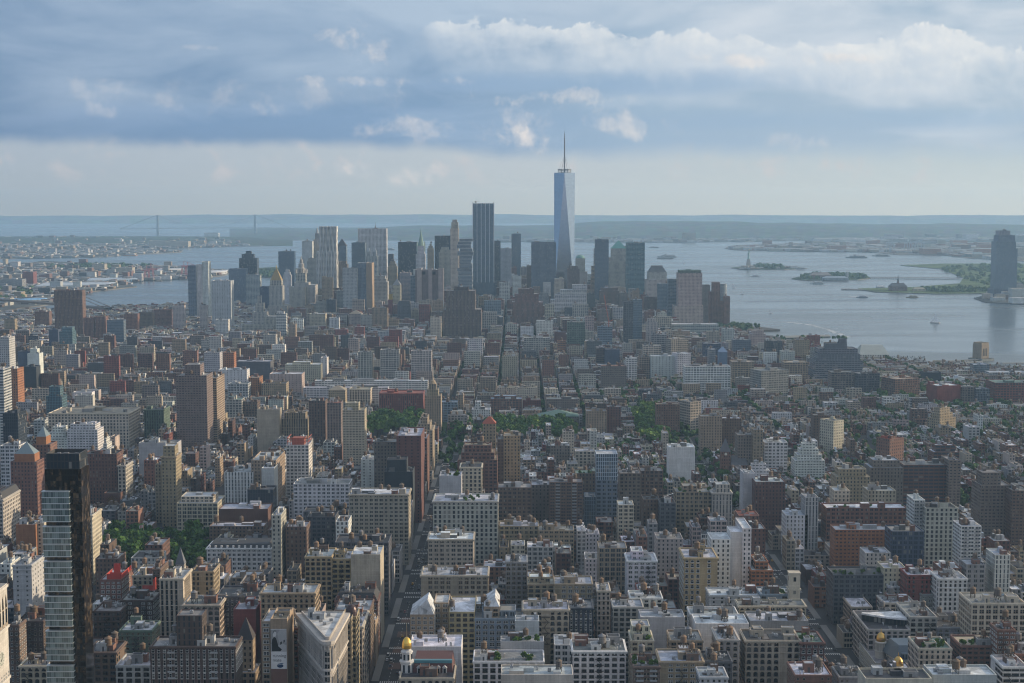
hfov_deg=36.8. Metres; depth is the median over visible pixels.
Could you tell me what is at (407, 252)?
office tower
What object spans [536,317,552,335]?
loft building
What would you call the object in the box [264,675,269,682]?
windows
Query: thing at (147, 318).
apartment building
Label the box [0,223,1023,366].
water
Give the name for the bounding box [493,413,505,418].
park tree
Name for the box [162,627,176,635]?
windows
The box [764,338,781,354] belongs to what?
loft building
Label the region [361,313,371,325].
loft building
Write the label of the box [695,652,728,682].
loft building
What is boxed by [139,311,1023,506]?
street trees
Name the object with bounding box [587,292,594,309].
office building
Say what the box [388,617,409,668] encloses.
road patch
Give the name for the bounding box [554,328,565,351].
loft building
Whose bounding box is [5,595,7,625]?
window
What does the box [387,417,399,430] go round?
park tree
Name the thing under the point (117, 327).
apartment tower
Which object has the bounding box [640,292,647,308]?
apartment building
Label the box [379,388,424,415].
office building
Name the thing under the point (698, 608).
loft building
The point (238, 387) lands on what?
loft building
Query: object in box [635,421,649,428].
park tree
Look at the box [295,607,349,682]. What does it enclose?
flatiron building
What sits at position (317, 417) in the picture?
apartment building
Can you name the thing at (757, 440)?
apartment building
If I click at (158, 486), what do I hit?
loft building
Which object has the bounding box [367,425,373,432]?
park tree
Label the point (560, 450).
loft building
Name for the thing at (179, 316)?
apartment building
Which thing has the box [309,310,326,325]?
loft building
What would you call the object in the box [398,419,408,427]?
park tree
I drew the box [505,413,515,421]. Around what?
park tree
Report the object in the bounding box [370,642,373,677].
windows
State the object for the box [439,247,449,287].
office tower
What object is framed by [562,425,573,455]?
apartment building
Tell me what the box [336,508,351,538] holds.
loft building
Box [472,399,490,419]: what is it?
loft building
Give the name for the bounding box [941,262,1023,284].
island woods
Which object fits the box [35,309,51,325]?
apartment building
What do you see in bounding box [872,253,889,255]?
cargo ship
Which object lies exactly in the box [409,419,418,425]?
park tree
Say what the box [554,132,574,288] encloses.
skyscraper
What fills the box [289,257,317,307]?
municipal building
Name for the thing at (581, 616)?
office building
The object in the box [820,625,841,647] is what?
pavement
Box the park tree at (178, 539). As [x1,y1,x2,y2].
[170,535,188,545]
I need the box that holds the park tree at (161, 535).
[144,531,164,542]
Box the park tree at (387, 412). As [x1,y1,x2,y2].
[380,409,390,417]
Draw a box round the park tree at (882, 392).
[879,390,887,395]
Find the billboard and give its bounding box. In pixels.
[271,629,286,682]
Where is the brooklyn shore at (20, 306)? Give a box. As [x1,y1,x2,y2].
[0,261,228,310]
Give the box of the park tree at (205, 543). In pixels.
[194,539,211,551]
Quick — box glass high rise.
[41,449,93,682]
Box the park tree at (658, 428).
[654,424,670,432]
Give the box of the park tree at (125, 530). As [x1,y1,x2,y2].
[117,529,133,536]
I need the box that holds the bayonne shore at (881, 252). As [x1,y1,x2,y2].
[724,242,1023,260]
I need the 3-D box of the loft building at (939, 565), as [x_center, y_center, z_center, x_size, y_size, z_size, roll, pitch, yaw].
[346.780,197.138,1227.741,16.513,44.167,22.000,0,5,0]
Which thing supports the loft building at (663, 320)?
on the ground at (412, 599)
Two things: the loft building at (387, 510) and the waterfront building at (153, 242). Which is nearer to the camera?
the loft building at (387, 510)
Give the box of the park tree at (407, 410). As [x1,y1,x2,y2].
[402,409,413,414]
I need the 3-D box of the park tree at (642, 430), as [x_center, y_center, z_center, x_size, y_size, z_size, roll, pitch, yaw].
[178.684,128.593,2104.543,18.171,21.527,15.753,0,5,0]
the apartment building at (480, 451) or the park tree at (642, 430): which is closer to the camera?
the apartment building at (480, 451)
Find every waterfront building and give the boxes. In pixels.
[0,278,25,286]
[23,271,36,283]
[92,263,106,269]
[115,267,134,273]
[149,240,175,245]
[165,241,190,246]
[204,233,219,236]
[682,232,695,239]
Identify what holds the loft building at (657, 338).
on the ground at (412, 599)
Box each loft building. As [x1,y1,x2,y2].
[0,435,25,486]
[0,484,20,541]
[0,551,19,579]
[8,603,26,682]
[12,543,44,615]
[18,347,30,366]
[18,651,49,682]
[21,604,48,656]
[24,364,40,387]
[35,518,45,554]
[47,403,140,450]
[49,328,60,345]
[90,507,102,584]
[93,600,127,640]
[93,630,126,682]
[100,560,136,600]
[115,642,150,682]
[117,458,132,496]
[118,607,160,653]
[119,585,160,632]
[132,557,154,588]
[139,437,181,478]
[142,577,157,590]
[143,404,170,437]
[144,453,160,487]
[151,549,168,590]
[155,458,161,522]
[159,560,192,635]
[177,492,224,537]
[181,587,227,635]
[192,556,219,594]
[204,348,222,372]
[205,538,271,572]
[209,514,267,540]
[215,318,229,332]
[217,573,263,635]
[219,366,249,389]
[223,349,235,367]
[224,464,253,502]
[226,393,244,417]
[228,380,250,397]
[233,595,261,682]
[243,397,259,417]
[248,373,262,394]
[251,450,285,503]
[257,405,281,452]
[259,574,320,661]
[261,378,288,395]
[261,458,277,504]
[261,607,293,682]
[263,331,276,344]
[269,368,304,395]
[271,506,285,578]
[281,406,308,440]
[285,359,321,381]
[286,515,310,578]
[293,608,298,682]
[304,538,336,610]
[307,505,338,546]
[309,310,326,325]
[329,315,339,328]
[332,541,352,610]
[334,581,380,653]
[334,594,373,680]
[335,527,391,614]
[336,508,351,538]
[344,599,359,682]
[348,483,411,564]
[349,310,362,325]
[351,540,383,641]
[357,606,371,682]
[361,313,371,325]
[361,451,373,487]
[399,663,455,682]
[411,626,462,682]
[420,563,489,599]
[427,525,474,565]
[432,489,498,565]
[439,468,461,492]
[459,459,482,492]
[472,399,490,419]
[491,390,521,415]
[497,382,514,393]
[498,481,530,520]
[499,514,538,554]
[501,659,572,682]
[505,553,527,608]
[518,383,536,412]
[522,590,569,663]
[524,335,549,358]
[526,564,553,577]
[527,535,552,569]
[527,571,553,599]
[531,475,548,522]
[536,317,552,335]
[537,409,578,427]
[538,520,573,565]
[550,438,569,466]
[553,569,592,599]
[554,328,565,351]
[570,633,627,682]
[575,447,594,466]
[595,577,610,638]
[597,533,626,594]
[610,591,643,676]
[616,497,633,540]
[618,465,640,520]
[624,546,657,595]
[625,355,636,386]
[627,582,662,608]
[628,619,653,682]
[638,353,649,378]
[638,601,684,653]
[639,465,662,520]
[641,488,659,531]
[642,342,660,355]
[650,353,674,379]
[651,331,666,352]
[653,316,671,327]
[654,527,682,577]
[655,634,704,682]
[658,497,675,531]
[666,335,687,354]
[666,439,694,481]
[666,626,703,649]
[672,352,690,375]
[678,541,718,626]
[683,361,730,393]
[686,595,738,626]
[691,607,748,682]
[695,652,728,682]
[700,640,732,682]
[705,579,758,606]
[706,329,719,341]
[709,475,732,525]
[710,624,740,682]
[718,347,726,363]
[721,325,733,341]
[729,357,753,381]
[734,596,806,615]
[738,625,801,682]
[745,606,808,630]
[749,327,765,346]
[750,366,788,395]
[756,577,787,598]
[763,436,787,473]
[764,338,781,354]
[779,348,794,362]
[781,360,807,383]
[781,508,807,553]
[786,654,831,682]
[793,336,809,360]
[795,626,825,661]
[800,558,825,584]
[801,487,817,549]
[828,369,854,391]
[829,483,849,502]
[831,653,858,682]
[842,597,872,618]
[852,600,910,658]
[854,369,879,391]
[858,665,931,682]
[859,545,890,566]
[876,586,911,610]
[877,555,904,594]
[881,373,919,395]
[886,580,899,594]
[895,600,937,635]
[900,559,932,601]
[919,593,932,611]
[921,369,940,380]
[922,496,957,567]
[923,655,996,682]
[926,381,960,401]
[930,561,967,611]
[933,560,960,572]
[933,606,959,635]
[941,373,964,380]
[958,586,1023,640]
[959,552,984,591]
[960,385,975,407]
[986,376,1023,402]
[990,644,1023,682]
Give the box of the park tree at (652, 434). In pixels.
[645,428,660,441]
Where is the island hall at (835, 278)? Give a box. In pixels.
[822,276,848,279]
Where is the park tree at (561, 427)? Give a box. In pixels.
[555,425,566,429]
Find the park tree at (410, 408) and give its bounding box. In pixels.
[407,406,415,414]
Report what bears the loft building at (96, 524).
on the ground at (412, 599)
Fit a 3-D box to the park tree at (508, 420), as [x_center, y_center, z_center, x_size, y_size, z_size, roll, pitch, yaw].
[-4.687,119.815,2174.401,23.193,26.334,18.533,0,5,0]
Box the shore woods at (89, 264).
[46,262,152,268]
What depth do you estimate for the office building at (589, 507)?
1511.47 m
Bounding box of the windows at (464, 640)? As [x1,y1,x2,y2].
[463,639,473,682]
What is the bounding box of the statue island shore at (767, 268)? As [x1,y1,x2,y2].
[732,267,806,269]
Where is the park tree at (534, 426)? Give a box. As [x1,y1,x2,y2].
[525,424,537,430]
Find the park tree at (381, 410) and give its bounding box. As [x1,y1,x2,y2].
[378,408,387,415]
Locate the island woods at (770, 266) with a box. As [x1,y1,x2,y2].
[753,262,784,268]
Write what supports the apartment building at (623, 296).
on the ground at (412, 599)
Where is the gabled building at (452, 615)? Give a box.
[410,589,499,682]
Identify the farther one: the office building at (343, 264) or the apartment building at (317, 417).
the office building at (343, 264)
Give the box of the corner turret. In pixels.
[786,570,800,598]
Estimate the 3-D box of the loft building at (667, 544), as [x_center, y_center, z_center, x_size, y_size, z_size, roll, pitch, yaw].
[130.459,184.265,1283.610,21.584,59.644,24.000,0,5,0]
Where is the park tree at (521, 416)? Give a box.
[515,415,524,421]
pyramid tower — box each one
[10,442,44,517]
[32,426,56,472]
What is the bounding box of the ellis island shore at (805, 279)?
[792,273,870,280]
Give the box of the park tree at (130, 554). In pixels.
[126,550,137,566]
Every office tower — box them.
[160,438,181,526]
[188,261,211,316]
[239,251,258,274]
[302,239,313,268]
[313,228,318,257]
[338,239,346,262]
[351,241,365,267]
[358,228,387,277]
[366,248,378,277]
[398,240,416,280]
[427,241,433,268]
[435,235,449,268]
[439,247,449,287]
[472,201,495,295]
[494,240,500,294]
[500,247,511,280]
[511,232,520,274]
[527,265,530,287]
[531,241,555,298]
[567,265,578,288]
[575,255,586,284]
[594,239,608,300]
[608,240,625,287]
[625,242,644,293]
[645,265,666,295]
[672,269,702,322]
[987,229,1017,296]
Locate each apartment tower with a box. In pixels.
[0,332,15,367]
[0,362,11,444]
[11,366,24,409]
[54,289,85,335]
[87,445,122,503]
[107,317,125,341]
[149,609,242,682]
[176,358,213,447]
[213,371,224,442]
[276,308,287,337]
[316,226,338,287]
[321,355,328,376]
[358,348,372,377]
[372,305,387,328]
[380,347,399,379]
[411,346,431,379]
[425,375,441,436]
[450,220,458,288]
[457,239,472,288]
[484,298,500,314]
[595,450,617,520]
[623,298,632,342]
[632,296,641,338]
[646,315,657,343]
[708,282,726,322]
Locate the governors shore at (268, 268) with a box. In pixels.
[259,267,296,277]
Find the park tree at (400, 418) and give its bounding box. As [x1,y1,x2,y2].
[396,416,405,425]
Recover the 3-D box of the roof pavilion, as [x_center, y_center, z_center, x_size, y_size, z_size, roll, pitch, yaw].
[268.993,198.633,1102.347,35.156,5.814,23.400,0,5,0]
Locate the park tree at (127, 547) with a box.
[121,542,141,552]
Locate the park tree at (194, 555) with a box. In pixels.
[189,551,206,565]
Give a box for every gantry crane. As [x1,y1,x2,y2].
[143,265,157,279]
[147,263,159,274]
[181,263,191,273]
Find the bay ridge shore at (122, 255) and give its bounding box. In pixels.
[0,245,262,258]
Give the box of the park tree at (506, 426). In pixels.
[503,423,514,430]
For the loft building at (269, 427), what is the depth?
2020.27 m
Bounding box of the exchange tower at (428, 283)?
[411,268,443,302]
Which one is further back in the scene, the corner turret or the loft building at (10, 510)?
the loft building at (10, 510)
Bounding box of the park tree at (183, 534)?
[179,530,188,537]
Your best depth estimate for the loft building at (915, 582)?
1171.27 m
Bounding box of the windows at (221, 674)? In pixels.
[152,663,242,682]
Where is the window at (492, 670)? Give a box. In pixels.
[490,668,495,672]
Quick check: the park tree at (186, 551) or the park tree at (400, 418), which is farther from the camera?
the park tree at (400, 418)
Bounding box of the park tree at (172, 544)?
[170,542,177,548]
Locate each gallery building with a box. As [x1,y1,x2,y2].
[27,346,43,372]
[46,385,66,413]
[247,482,276,511]
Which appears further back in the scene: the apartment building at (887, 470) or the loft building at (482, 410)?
the loft building at (482, 410)
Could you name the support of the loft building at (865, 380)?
on the ground at (412, 599)
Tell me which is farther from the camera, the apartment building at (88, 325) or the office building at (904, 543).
the apartment building at (88, 325)
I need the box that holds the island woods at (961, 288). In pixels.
[920,284,989,291]
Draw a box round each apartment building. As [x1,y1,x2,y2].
[4,316,17,330]
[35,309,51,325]
[49,423,67,448]
[67,418,103,450]
[83,315,94,337]
[95,313,107,338]
[100,432,113,449]
[124,312,139,329]
[139,310,154,326]
[154,307,172,325]
[173,304,185,328]
[199,302,208,330]
[289,321,296,336]
[293,474,352,518]
[303,385,388,404]
[309,397,327,444]
[315,376,427,393]
[327,396,342,443]
[328,384,346,401]
[343,401,366,466]
[349,383,372,403]
[374,434,396,487]
[396,427,424,522]
[416,413,434,473]
[425,429,429,493]
[430,315,440,340]
[458,391,463,409]
[458,436,497,492]
[482,416,495,454]
[497,429,503,481]
[504,430,519,480]
[513,275,520,295]
[545,303,553,319]
[546,393,577,411]
[549,473,582,534]
[557,337,564,352]
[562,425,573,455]
[585,405,606,432]
[597,308,609,321]
[599,285,618,305]
[600,362,626,388]
[606,401,620,432]
[619,290,627,305]
[629,643,660,682]
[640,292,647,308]
[643,296,656,310]
[673,481,710,537]
[678,396,700,435]
[698,409,721,459]
[702,284,709,322]
[707,518,751,586]
[723,294,729,324]
[735,427,751,465]
[735,504,758,521]
[739,465,754,509]
[747,457,769,475]
[747,519,765,555]
[748,546,773,585]
[751,423,762,462]
[752,471,785,539]
[791,437,824,478]
[810,411,831,445]
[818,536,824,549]
[819,414,843,459]
[821,497,905,548]
[826,563,883,623]
[829,518,884,565]
[831,462,869,502]
[862,481,895,502]
[864,455,903,503]
[876,431,903,459]
[900,456,945,505]
[906,489,924,529]
[907,631,952,667]
[927,402,955,428]
[928,437,958,459]
[941,452,960,505]
[950,628,991,666]
[952,517,981,565]
[971,464,1010,537]
[989,609,1016,654]
[1004,483,1023,545]
[1015,631,1023,661]
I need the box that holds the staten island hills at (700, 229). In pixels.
[230,221,1023,240]
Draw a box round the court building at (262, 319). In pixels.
[242,296,275,330]
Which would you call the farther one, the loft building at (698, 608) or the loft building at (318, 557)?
the loft building at (318, 557)
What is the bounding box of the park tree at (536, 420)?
[531,417,541,425]
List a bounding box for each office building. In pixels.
[3,406,26,442]
[16,514,39,554]
[59,326,76,343]
[104,490,123,505]
[120,493,139,506]
[211,279,233,325]
[229,266,247,302]
[236,357,272,380]
[246,273,261,304]
[260,286,268,307]
[278,249,295,285]
[283,270,291,303]
[286,434,312,499]
[307,257,316,283]
[316,298,325,312]
[326,297,336,311]
[336,288,342,307]
[338,260,347,286]
[343,262,373,308]
[374,273,388,306]
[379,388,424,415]
[384,455,414,535]
[388,254,393,265]
[388,259,397,285]
[388,294,392,314]
[393,279,400,303]
[397,301,410,318]
[400,270,410,300]
[442,396,457,421]
[473,640,544,682]
[474,599,523,649]
[482,310,496,331]
[499,281,509,316]
[500,627,543,649]
[515,612,538,635]
[539,292,548,304]
[550,282,586,317]
[567,319,584,345]
[567,592,593,638]
[572,301,587,317]
[584,492,595,527]
[585,313,593,330]
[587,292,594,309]
[596,345,604,363]
[597,323,611,344]
[604,346,619,363]
[657,281,666,310]
[667,278,675,315]
[671,321,718,334]
[702,341,720,357]
[707,345,714,363]
[731,337,750,351]
[808,338,862,378]
[884,520,923,566]
[970,362,988,373]
[974,386,989,403]
[985,541,1009,591]
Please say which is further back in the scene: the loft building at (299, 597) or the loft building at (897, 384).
the loft building at (897, 384)
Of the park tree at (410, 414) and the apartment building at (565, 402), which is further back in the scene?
the apartment building at (565, 402)
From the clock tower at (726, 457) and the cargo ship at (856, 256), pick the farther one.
the cargo ship at (856, 256)
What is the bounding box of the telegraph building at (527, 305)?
[510,286,544,328]
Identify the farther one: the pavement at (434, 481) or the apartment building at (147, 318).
the apartment building at (147, 318)
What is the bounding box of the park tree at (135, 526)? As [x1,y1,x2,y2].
[129,522,144,530]
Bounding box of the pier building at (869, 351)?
[857,345,889,357]
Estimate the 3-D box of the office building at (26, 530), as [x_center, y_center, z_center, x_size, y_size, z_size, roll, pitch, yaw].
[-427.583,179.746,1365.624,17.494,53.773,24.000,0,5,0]
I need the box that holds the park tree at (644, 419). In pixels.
[634,417,647,425]
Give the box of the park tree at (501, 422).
[496,420,504,425]
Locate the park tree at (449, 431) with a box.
[447,429,456,435]
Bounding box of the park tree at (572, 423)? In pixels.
[564,421,576,427]
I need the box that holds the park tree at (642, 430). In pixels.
[638,427,645,435]
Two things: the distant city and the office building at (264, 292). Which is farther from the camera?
the distant city
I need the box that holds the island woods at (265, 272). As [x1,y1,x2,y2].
[259,268,277,276]
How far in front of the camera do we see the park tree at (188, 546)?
1382.87 m
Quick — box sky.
[0,0,1023,215]
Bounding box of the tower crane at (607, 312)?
[604,295,612,326]
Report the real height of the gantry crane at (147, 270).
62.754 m
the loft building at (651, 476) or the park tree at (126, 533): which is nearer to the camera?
the park tree at (126, 533)
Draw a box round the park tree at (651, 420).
[647,416,654,426]
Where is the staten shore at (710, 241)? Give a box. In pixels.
[521,240,777,242]
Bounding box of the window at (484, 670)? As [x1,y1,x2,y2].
[482,668,487,672]
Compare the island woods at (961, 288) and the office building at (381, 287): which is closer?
the office building at (381, 287)
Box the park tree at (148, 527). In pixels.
[144,524,161,531]
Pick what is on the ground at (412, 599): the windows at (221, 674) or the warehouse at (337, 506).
the warehouse at (337, 506)
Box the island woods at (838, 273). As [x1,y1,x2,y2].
[800,271,866,278]
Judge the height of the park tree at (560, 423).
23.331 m
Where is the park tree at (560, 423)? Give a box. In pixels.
[555,421,563,425]
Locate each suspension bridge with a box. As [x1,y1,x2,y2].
[0,292,111,309]
[121,215,289,234]
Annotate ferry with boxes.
[123,253,136,255]
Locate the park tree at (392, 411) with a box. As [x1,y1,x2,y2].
[389,408,399,417]
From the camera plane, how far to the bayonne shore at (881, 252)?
9986.90 m
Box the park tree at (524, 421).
[519,419,527,425]
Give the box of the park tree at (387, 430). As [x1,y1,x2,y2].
[383,427,389,433]
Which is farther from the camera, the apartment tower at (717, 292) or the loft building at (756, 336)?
the apartment tower at (717, 292)
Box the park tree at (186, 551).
[170,544,191,561]
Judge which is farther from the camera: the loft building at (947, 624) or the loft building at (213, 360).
the loft building at (213, 360)
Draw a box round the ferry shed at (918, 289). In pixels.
[912,287,924,290]
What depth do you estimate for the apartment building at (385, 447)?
1618.72 m
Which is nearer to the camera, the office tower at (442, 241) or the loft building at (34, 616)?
the loft building at (34, 616)
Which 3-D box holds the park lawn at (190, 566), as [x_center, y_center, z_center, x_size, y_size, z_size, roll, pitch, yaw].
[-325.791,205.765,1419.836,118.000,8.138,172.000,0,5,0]
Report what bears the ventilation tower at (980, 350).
in the water
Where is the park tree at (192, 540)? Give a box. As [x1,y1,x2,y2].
[185,535,203,545]
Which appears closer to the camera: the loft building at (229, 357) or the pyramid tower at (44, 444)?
the pyramid tower at (44, 444)
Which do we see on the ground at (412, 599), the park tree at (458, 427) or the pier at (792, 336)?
the park tree at (458, 427)
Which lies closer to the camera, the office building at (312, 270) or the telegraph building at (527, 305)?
the telegraph building at (527, 305)
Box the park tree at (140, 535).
[132,529,151,543]
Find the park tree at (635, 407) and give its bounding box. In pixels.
[629,405,640,411]
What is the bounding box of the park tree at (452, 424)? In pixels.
[449,420,458,426]
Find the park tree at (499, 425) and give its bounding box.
[496,423,504,431]
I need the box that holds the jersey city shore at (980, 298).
[974,296,1011,303]
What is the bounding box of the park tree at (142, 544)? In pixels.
[135,540,144,550]
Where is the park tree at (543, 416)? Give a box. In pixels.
[539,414,549,420]
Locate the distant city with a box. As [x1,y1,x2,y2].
[0,234,1023,306]
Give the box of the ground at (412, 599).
[10,317,970,682]
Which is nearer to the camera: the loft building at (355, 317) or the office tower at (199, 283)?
the loft building at (355, 317)
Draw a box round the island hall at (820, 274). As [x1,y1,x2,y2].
[809,271,831,278]
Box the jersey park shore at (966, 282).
[858,264,1023,293]
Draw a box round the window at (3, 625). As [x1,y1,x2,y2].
[2,597,4,628]
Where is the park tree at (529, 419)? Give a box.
[527,416,537,422]
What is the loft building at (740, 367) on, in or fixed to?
on the ground at (412, 599)
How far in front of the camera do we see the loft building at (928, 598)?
1166.47 m
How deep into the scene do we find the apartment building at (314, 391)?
2448.88 m
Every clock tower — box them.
[0,583,10,682]
[720,438,747,478]
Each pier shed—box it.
[3,298,46,299]
[36,282,114,286]
[86,277,137,281]
[157,268,183,271]
[211,270,227,273]
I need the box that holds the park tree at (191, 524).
[184,519,203,530]
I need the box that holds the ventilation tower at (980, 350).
[968,341,993,361]
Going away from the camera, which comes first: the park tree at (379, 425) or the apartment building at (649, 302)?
the park tree at (379, 425)
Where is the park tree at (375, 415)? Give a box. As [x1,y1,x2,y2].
[370,413,378,428]
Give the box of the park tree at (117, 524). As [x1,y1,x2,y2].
[107,519,125,532]
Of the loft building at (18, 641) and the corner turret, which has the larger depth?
the corner turret
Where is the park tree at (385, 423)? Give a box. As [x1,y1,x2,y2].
[377,419,387,434]
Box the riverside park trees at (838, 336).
[801,335,846,338]
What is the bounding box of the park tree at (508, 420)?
[502,417,515,423]
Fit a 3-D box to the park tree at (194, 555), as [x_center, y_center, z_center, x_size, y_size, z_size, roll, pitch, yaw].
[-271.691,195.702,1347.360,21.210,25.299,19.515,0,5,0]
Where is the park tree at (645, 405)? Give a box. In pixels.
[639,401,651,410]
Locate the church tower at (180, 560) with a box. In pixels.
[175,548,185,567]
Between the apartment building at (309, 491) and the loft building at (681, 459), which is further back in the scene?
the loft building at (681, 459)
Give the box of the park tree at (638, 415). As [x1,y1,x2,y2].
[634,412,649,421]
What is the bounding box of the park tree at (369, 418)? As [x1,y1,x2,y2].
[367,414,374,421]
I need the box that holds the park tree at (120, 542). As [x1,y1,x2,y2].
[117,537,125,551]
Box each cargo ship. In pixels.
[657,254,676,256]
[657,256,673,258]
[846,254,866,257]
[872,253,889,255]
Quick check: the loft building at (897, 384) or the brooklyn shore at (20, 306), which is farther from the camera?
the brooklyn shore at (20, 306)
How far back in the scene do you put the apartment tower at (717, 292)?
4055.01 m
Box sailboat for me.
[930,314,939,322]
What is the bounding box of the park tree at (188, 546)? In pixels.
[170,544,190,552]
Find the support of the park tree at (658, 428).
on the ground at (412, 599)
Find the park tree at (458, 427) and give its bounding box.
[453,423,464,432]
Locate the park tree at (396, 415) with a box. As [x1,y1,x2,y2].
[391,413,401,429]
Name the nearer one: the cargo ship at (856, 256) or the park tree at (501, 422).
the park tree at (501, 422)
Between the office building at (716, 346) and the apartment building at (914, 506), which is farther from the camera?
the office building at (716, 346)
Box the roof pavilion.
[861,611,906,625]
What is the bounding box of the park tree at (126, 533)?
[118,531,132,538]
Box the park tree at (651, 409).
[646,406,654,414]
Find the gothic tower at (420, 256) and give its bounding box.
[413,231,425,274]
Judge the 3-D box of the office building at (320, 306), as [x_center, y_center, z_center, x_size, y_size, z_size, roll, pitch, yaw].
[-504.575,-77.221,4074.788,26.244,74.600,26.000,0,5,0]
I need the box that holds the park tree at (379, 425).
[370,420,383,437]
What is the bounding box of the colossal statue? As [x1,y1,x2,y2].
[741,249,754,267]
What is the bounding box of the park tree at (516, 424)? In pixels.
[514,422,521,430]
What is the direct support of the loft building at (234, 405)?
on the ground at (412, 599)
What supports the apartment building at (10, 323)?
on the ground at (412, 599)
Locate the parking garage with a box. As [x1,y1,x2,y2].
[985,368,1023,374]
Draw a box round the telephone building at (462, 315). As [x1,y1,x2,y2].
[443,284,484,338]
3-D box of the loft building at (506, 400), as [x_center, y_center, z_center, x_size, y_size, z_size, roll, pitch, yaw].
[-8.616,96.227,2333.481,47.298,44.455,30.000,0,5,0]
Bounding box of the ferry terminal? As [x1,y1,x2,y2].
[888,277,907,290]
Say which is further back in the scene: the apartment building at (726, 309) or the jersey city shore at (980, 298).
the jersey city shore at (980, 298)
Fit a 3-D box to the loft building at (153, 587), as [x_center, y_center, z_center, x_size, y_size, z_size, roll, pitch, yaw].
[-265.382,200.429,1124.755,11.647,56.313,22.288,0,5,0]
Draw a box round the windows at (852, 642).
[852,642,858,655]
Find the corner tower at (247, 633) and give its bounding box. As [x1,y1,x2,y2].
[238,617,255,670]
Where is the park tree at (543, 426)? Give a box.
[541,422,554,431]
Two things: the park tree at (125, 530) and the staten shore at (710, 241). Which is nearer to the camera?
the park tree at (125, 530)
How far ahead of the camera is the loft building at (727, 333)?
3361.23 m
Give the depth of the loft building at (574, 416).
2254.67 m
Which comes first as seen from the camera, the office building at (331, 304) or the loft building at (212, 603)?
the loft building at (212, 603)
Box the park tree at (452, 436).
[448,433,455,439]
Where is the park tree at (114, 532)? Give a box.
[105,528,119,537]
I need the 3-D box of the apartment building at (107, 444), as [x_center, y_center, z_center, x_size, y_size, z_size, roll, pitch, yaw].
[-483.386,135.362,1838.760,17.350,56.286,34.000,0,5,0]
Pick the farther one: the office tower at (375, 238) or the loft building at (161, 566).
the office tower at (375, 238)
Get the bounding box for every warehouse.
[95,545,125,593]
[219,501,272,528]
[303,499,348,520]
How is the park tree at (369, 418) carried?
on the ground at (412, 599)
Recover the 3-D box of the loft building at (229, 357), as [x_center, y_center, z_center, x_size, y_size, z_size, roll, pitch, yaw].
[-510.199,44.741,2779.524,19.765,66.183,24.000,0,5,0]
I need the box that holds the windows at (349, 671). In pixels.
[348,665,352,682]
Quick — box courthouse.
[268,265,290,315]
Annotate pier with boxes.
[784,335,830,337]
[870,277,949,278]
[930,359,979,361]
[998,362,1023,364]
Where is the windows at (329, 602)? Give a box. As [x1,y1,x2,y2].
[322,596,332,608]
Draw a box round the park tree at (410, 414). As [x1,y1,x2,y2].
[404,412,413,418]
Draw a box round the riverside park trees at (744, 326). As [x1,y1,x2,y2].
[717,321,753,329]
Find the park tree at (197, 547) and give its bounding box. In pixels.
[190,542,206,552]
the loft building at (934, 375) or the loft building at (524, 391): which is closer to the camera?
the loft building at (524, 391)
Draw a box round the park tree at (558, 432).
[553,428,562,436]
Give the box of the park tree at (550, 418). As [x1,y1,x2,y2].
[543,415,555,423]
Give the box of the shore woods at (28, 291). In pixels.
[0,285,33,297]
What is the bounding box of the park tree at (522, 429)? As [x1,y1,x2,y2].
[518,426,528,434]
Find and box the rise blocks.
[0,246,1023,682]
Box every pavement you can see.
[371,655,385,680]
[382,624,394,646]
[391,598,402,617]
[398,575,408,591]
[405,554,414,569]
[411,535,420,549]
[417,519,425,530]
[424,504,429,514]
[427,490,433,499]
[431,477,437,486]
[434,466,440,474]
[769,554,785,569]
[801,598,820,618]
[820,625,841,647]
[845,655,855,665]
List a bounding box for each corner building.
[399,623,455,673]
[859,630,907,667]
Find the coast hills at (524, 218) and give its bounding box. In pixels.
[0,214,1023,223]
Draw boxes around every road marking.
[380,446,456,682]
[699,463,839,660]
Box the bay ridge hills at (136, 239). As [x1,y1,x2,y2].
[0,236,292,246]
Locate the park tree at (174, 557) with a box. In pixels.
[170,554,176,567]
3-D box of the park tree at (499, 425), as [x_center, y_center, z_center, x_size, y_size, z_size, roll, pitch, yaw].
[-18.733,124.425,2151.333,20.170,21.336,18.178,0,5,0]
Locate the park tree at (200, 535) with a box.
[187,529,204,538]
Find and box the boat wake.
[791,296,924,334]
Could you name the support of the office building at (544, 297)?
on the ground at (412, 599)
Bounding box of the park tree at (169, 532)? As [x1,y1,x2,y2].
[163,526,177,537]
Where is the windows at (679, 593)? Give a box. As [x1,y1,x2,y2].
[679,593,686,625]
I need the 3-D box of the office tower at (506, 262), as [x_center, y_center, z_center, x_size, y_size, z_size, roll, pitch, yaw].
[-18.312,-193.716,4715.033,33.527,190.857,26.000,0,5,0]
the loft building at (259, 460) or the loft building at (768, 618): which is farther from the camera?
the loft building at (259, 460)
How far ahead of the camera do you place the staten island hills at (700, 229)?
14827.89 m
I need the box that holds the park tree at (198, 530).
[195,528,204,533]
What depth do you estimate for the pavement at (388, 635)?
1172.50 m
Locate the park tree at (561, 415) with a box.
[555,413,566,420]
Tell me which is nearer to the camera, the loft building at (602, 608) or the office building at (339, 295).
the loft building at (602, 608)
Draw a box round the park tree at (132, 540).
[122,537,141,546]
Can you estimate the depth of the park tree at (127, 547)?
1378.47 m

